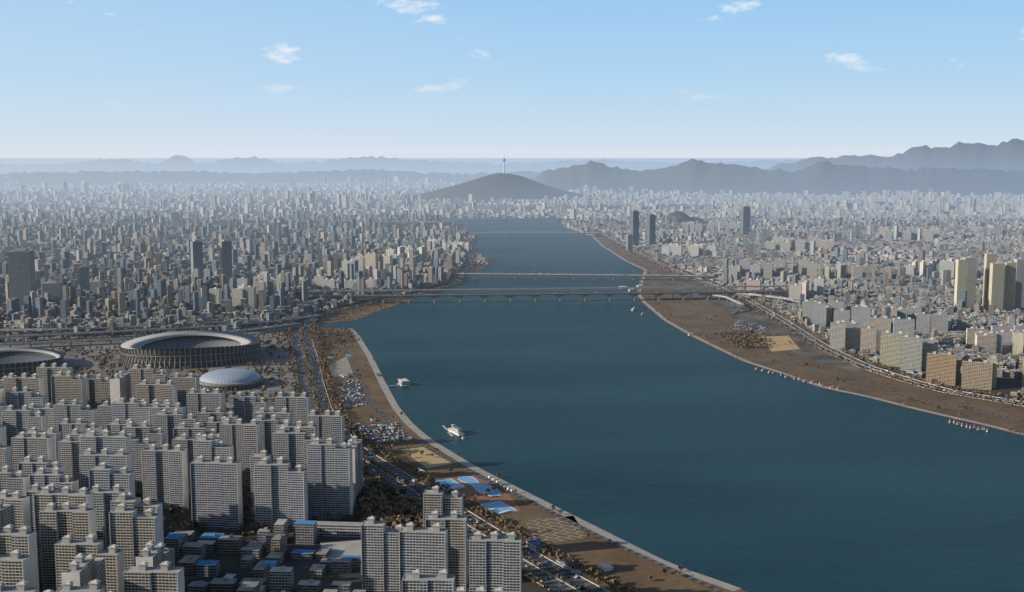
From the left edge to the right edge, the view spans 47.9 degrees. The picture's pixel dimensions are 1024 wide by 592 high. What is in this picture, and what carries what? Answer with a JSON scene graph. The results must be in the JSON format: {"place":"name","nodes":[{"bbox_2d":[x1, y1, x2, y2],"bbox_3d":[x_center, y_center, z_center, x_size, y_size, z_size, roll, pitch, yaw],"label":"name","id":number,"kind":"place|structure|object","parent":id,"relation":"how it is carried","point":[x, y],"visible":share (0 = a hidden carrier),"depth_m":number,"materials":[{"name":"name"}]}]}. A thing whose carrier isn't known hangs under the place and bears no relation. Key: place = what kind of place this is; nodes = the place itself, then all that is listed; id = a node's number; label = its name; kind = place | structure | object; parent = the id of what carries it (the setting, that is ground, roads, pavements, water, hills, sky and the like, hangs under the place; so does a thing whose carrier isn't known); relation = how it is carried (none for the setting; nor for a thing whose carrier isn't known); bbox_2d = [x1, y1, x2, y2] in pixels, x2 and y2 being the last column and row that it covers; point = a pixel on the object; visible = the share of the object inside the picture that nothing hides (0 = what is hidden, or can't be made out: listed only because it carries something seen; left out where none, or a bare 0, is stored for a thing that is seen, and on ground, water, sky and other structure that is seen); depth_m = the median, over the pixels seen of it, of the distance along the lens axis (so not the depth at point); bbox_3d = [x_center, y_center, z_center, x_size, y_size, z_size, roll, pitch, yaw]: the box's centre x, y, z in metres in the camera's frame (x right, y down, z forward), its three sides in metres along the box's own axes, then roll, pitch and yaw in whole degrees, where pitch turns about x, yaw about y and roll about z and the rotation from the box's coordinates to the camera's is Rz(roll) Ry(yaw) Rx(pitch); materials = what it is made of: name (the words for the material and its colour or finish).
{"place":"outdoors","nodes":[
{"label":"outdoors","id":0,"kind":"place"},
{"bbox_2d":[0,331,300,414],"bbox_3d":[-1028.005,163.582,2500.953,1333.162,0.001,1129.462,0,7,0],"label":"stadium grounds","id":1,"kind":"structure","parent":0,"point":[69,357],"depth_m":2619.40,"materials":[{"name":"grey concrete"}]},
{"bbox_2d":[0,347,64,377],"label":"baseball stadium","id":2,"kind":"object","parent":1,"relation":"on","point":[18,361],"visible":0.89,"depth_m":2592.54,"materials":[{"name":"grey concrete"}]},
{"bbox_2d":[118,330,263,368],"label":"stadium","id":3,"kind":"object","parent":1,"relation":"on","point":[195,348],"visible":1,"depth_m":2604.13,"materials":[{"name":"grey concrete"}]},
{"bbox_2d":[199,368,264,390],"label":"domed arena","id":4,"kind":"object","parent":1,"relation":"on","point":[229,379],"depth_m":2314.19,"materials":[{"name":"grey metal"}]},
{"bbox_2d":[12,468,362,591],"bbox_3d":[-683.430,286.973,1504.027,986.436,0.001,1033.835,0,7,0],"label":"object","id":5,"kind":"structure","parent":0,"point":[186,518],"depth_m":1464.83,"materials":[{"name":"grey concrete"}]},
{"bbox_2d":[0,363,521,591],"bbox_3d":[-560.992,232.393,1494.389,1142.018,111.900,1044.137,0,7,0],"label":"apartments","id":6,"kind":"structure","parent":5,"relation":"on","point":[87,457],"depth_m":1438.01,"materials":[{"name":"grey concrete"}]},
{"bbox_2d":[0,169,542,186],"bbox_3d":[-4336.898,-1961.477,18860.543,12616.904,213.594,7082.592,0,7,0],"label":"mountain ridge","id":7,"kind":"structure","parent":0,"point":[104,178],"depth_m":18165.18,"materials":[{"name":"stone"}]},
{"bbox_2d":[2,203,553,221],"bbox_3d":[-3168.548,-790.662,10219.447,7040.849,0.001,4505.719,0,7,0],"label":"river","id":8,"kind":"structure","parent":0,"point":[100,208],"depth_m":9244.01,"materials":[{"name":"liquid"}]},
{"bbox_2d":[260,325,324,331],"bbox_3d":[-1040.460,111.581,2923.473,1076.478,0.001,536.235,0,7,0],"label":"tancheon water","id":9,"kind":"structure","parent":0,"point":[282,329],"depth_m":3079.89,"materials":[{"name":"blue liquid"}]},
{"bbox_2d":[320,540,360,558],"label":"school yard ground","id":10,"kind":"structure","parent":0,"point":[341,548],"depth_m":1382.44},
{"bbox_2d":[328,356,352,376],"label":"park plaza ground","id":11,"kind":"structure","parent":0,"point":[342,366],"depth_m":2544.32,"materials":[{"name":"beige concrete"}]},
{"bbox_2d":[297,217,474,327],"bbox_3d":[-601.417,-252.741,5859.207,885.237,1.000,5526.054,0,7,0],"label":"riverside expressway","id":12,"kind":"structure","parent":0,"point":[469,255],"depth_m":4147.02,"materials":[{"name":"asphalt"}]},
{"bbox_2d":[0,155,802,172],"bbox_3d":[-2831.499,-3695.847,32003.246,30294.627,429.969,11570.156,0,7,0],"label":"mountain ridge","id":13,"kind":"structure","parent":0,"point":[175,163],"depth_m":30991.69,"materials":[{"name":"stone"}]},
{"bbox_2d":[318,263,489,322],"bbox_3d":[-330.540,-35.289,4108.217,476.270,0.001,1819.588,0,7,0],"label":"riverbank","id":14,"kind":"structure","parent":0,"point":[366,311],"depth_m":3469.73,"materials":[{"name":"brown soil"}]},
{"bbox_2d":[401,447,451,467],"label":"sand field","id":15,"kind":"structure","parent":0,"point":[426,459],"depth_m":1790.99,"materials":[{"name":"beige sand"}]},
{"bbox_2d":[291,327,609,591],"bbox_3d":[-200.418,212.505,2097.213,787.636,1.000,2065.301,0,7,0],"label":"riverside highway","id":16,"kind":"structure","parent":0,"point":[555,585],"depth_m":1644.18,"materials":[{"name":"grey asphalt"}]},
{"bbox_2d":[415,174,526,201],"bbox_3d":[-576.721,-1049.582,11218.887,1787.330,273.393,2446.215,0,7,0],"label":"hill","id":17,"kind":"structure","parent":0,"point":[447,192],"depth_m":11073.73,"materials":[{"name":"grey plant"}]},
{"bbox_2d":[503,158,504,172],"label":"tower","id":18,"kind":"structure","parent":17,"relation":"on","point":[503,165],"depth_m":11561.40,"materials":[{"name":"grey concrete"}]},
{"bbox_2d":[429,473,520,514],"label":"pool deck paving","id":19,"kind":"structure","parent":0,"point":[469,491],"depth_m":1596.64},
{"bbox_2d":[436,479,463,489],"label":"swimming pool","id":20,"kind":"structure","parent":19,"relation":"on","point":[451,482],"depth_m":1649.34,"materials":[{"name":"blue liquid"}]},
{"bbox_2d":[481,501,515,513],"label":"swimming pool","id":21,"kind":"structure","parent":19,"relation":"on","point":[499,506],"depth_m":1537.51,"materials":[{"name":"blue liquid"}]},
{"bbox_2d":[458,476,501,495],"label":"swimming pool","id":22,"kind":"structure","parent":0,"point":[481,488],"depth_m":1634.48,"materials":[{"name":"blue liquid"}]},
{"bbox_2d":[409,173,604,203],"bbox_3d":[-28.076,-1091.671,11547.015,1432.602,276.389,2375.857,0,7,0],"label":"hill","id":23,"kind":"structure","parent":0,"point":[491,182],"depth_m":11189.76,"materials":[{"name":"plant"}]},
{"bbox_2d":[0,158,1023,591],"bbox_3d":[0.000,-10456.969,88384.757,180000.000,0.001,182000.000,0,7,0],"label":"ground","id":24,"kind":"structure","parent":0,"point":[328,578],"depth_m":2362.08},
{"bbox_2d":[0,319,256,332],"bbox_3d":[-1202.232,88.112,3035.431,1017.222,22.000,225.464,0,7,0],"label":"elevated highway","id":25,"kind":"structure","parent":24,"relation":"on","point":[84,328],"depth_m":2998.80,"materials":[{"name":"concrete"}]},
{"bbox_2d":[0,323,300,346],"bbox_3d":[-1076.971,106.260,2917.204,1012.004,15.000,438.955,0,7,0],"label":"elevated road","id":26,"kind":"structure","parent":24,"relation":"on","point":[131,338],"depth_m":2848.65,"materials":[{"name":"concrete"}]},
{"bbox_2d":[0,314,322,341],"bbox_3d":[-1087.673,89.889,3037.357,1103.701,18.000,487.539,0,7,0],"label":"elevated highway","id":27,"kind":"structure","parent":24,"relation":"on","point":[144,330],"depth_m":2988.35,"materials":[{"name":"concrete"}]},
{"bbox_2d":[0,175,1023,400],"bbox_3d":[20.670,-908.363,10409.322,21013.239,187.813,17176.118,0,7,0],"label":"city buildings","id":28,"kind":"structure","parent":24,"relation":"on","point":[63,266],"depth_m":5150.69,"materials":[{"name":"grey concrete"}]},
{"bbox_2d":[0,217,1023,591],"bbox_3d":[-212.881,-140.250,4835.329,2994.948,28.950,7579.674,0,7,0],"label":"vehicles","id":29,"kind":"object","parent":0,"point":[398,435],"visible":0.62,"depth_m":2327.35,"materials":[{"name":"paint"}]},
{"bbox_2d":[447,217,576,223],"bbox_3d":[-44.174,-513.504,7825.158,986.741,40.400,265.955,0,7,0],"label":"bridge","id":30,"kind":"structure","parent":0,"point":[526,219],"depth_m":7821.31,"materials":[{"name":"grey concrete"}]},
{"bbox_2d":[0,0,1023,157],"label":"sky","id":31,"kind":"structure","parent":0,"point":[79,78],"materials":[{"name":"blue"}]},
{"bbox_2d":[312,327,746,591],"bbox_3d":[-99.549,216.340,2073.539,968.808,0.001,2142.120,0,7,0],"label":"park field","id":32,"kind":"structure","parent":0,"point":[634,571],"depth_m":1504.65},
{"bbox_2d":[338,380,367,408],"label":"parking lot","id":33,"kind":"structure","parent":32,"relation":"on","point":[355,386],"depth_m":2249.90,"materials":[{"name":"grey asphalt"}]},
{"bbox_2d":[348,421,410,445],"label":"parking lot","id":34,"kind":"structure","parent":32,"relation":"on","point":[376,436],"depth_m":1944.52,"materials":[{"name":"grey asphalt"}]},
{"bbox_2d":[327,354,612,573],"bbox_3d":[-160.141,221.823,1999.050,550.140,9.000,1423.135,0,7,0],"label":"park pavilions","id":35,"kind":"object","parent":32,"relation":"on","point":[536,544],"visible":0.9,"depth_m":1377.09,"materials":[{"name":"white"}]},
{"bbox_2d":[230,285,828,303],"bbox_3d":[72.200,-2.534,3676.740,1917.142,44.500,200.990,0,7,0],"label":"bridge","id":36,"kind":"structure","parent":0,"point":[562,294],"depth_m":3672.35,"materials":[{"name":"grey concrete"}]},
{"bbox_2d":[340,341,721,591],"bbox_3d":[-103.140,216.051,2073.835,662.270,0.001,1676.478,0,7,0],"label":"riverside path","id":37,"kind":"structure","parent":0,"point":[371,401],"depth_m":1573.40,"materials":[{"name":"concrete"}]},
{"bbox_2d":[446,231,639,236],"bbox_3d":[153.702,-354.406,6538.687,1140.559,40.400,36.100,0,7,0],"label":"bridge","id":38,"kind":"structure","parent":0,"point":[542,233],"depth_m":6521.63,"materials":[{"name":"grey concrete"}]},
{"bbox_2d":[351,328,741,591],"bbox_3d":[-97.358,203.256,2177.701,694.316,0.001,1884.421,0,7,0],"label":"embankment path","id":39,"kind":"structure","parent":0,"point":[405,419],"depth_m":1635.00,"materials":[{"name":"concrete"}]},
{"bbox_2d":[526,516,586,542],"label":"garden maze","id":40,"kind":"object","parent":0,"point":[556,529],"depth_m":1444.16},
{"bbox_2d":[452,269,712,280],"bbox_3d":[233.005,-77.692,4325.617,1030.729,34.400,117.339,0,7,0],"label":"bridge","id":41,"kind":"structure","parent":0,"point":[554,275],"depth_m":4319.43,"materials":[{"name":"grey concrete"}]},
{"bbox_2d":[295,220,1023,591],"bbox_3d":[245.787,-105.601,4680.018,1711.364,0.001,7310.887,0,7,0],"label":"river","id":42,"kind":"structure","parent":0,"point":[651,432],"depth_m":1899.52,"materials":[{"name":"liquid"}]},
{"bbox_2d":[448,428,463,435],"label":"cruise ferry","id":43,"kind":"object","parent":42,"relation":"on","point":[455,433],"visible":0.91,"depth_m":1938.85,"materials":[{"name":"white"}]},
{"bbox_2d":[449,424,462,433],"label":"cruise ferry decks","id":44,"kind":"object","parent":43,"relation":"on","point":[456,429],"visible":1,"depth_m":1939.64,"materials":[{"name":"white metal"}]},
{"bbox_2d":[387,285,643,436],"bbox_3d":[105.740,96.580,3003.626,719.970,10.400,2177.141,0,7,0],"label":"floating pavilions","id":45,"kind":"object","parent":42,"relation":"on","point":[403,382],"visible":0.88,"depth_m":2348.99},
{"bbox_2d":[660,211,694,228],"bbox_3d":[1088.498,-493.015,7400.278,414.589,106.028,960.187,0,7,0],"label":"hill","id":46,"kind":"structure","parent":0,"point":[680,216],"depth_m":7278.30,"materials":[{"name":"grey plant"}]},
{"bbox_2d":[668,302,735,322],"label":"parking lot","id":47,"kind":"structure","parent":0,"point":[709,311],"depth_m":3446.29,"materials":[{"name":"grey asphalt"}]},
{"bbox_2d":[700,294,743,314],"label":"bridge ramp","id":48,"kind":"structure","parent":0,"point":[736,302],"depth_m":3555.83,"materials":[{"name":"concrete"}]},
{"bbox_2d":[654,293,798,302],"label":"elevated road","id":49,"kind":"structure","parent":0,"point":[770,297],"depth_m":3665.00,"materials":[{"name":"concrete"}]},
{"bbox_2d":[732,321,767,333],"bbox_3d":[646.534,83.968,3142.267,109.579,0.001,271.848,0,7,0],"label":"parked cars","id":50,"kind":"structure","parent":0,"point":[753,329],"depth_m":3111.45,"materials":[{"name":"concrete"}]},
{"bbox_2d":[662,271,861,372],"bbox_3d":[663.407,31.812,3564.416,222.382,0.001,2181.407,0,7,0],"label":"ground","id":51,"kind":"structure","parent":0,"point":[809,352],"depth_m":3300.41,"materials":[{"name":"grey asphalt"}]},
{"bbox_2d":[531,158,1023,197],"bbox_3d":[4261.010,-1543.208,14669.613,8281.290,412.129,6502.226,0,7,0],"label":"mountain ridge","id":52,"kind":"structure","parent":0,"point":[691,176],"depth_m":13679.00,"materials":[{"name":"grey stone"}]},
{"bbox_2d":[763,336,799,351],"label":"sports field","id":53,"kind":"structure","parent":0,"point":[780,342],"depth_m":2865.77,"materials":[{"name":"beige sand"}]},
{"bbox_2d":[555,217,1022,405],"bbox_3d":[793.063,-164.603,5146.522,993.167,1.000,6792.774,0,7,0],"label":"riverside road","id":54,"kind":"structure","parent":0,"point":[818,342],"depth_m":2849.55,"materials":[{"name":"grey asphalt"}]},
{"bbox_2d":[590,235,1023,435],"bbox_3d":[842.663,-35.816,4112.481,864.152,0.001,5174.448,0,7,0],"label":"park field","id":55,"kind":"structure","parent":0,"point":[863,377],"depth_m":2464.78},
{"bbox_2d":[0,216,1023,591],"bbox_3d":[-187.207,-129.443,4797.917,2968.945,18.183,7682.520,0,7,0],"label":"trees","id":56,"kind":"object","parent":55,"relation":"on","point":[380,498],"visible":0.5,"depth_m":2211.55,"materials":[{"name":"plant"}]},
{"bbox_2d":[591,235,1023,434],"bbox_3d":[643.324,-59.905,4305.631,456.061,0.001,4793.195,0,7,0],"label":"embankment path","id":57,"kind":"structure","parent":0,"point":[671,323],"depth_m":2544.32,"materials":[{"name":"concrete"}]},
{"bbox_2d":[647,277,1023,420],"bbox_3d":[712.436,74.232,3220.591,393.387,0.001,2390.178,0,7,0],"label":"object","id":58,"kind":"structure","parent":0,"point":[656,284],"depth_m":2480.31,"materials":[{"name":"concrete"}]},
{"bbox_2d":[764,138,1023,171],"bbox_3d":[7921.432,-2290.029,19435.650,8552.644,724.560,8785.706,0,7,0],"label":"mountain ridge","id":59,"kind":"structure","parent":0,"point":[1006,156],"depth_m":18547.46,"materials":[{"name":"grey stone"}]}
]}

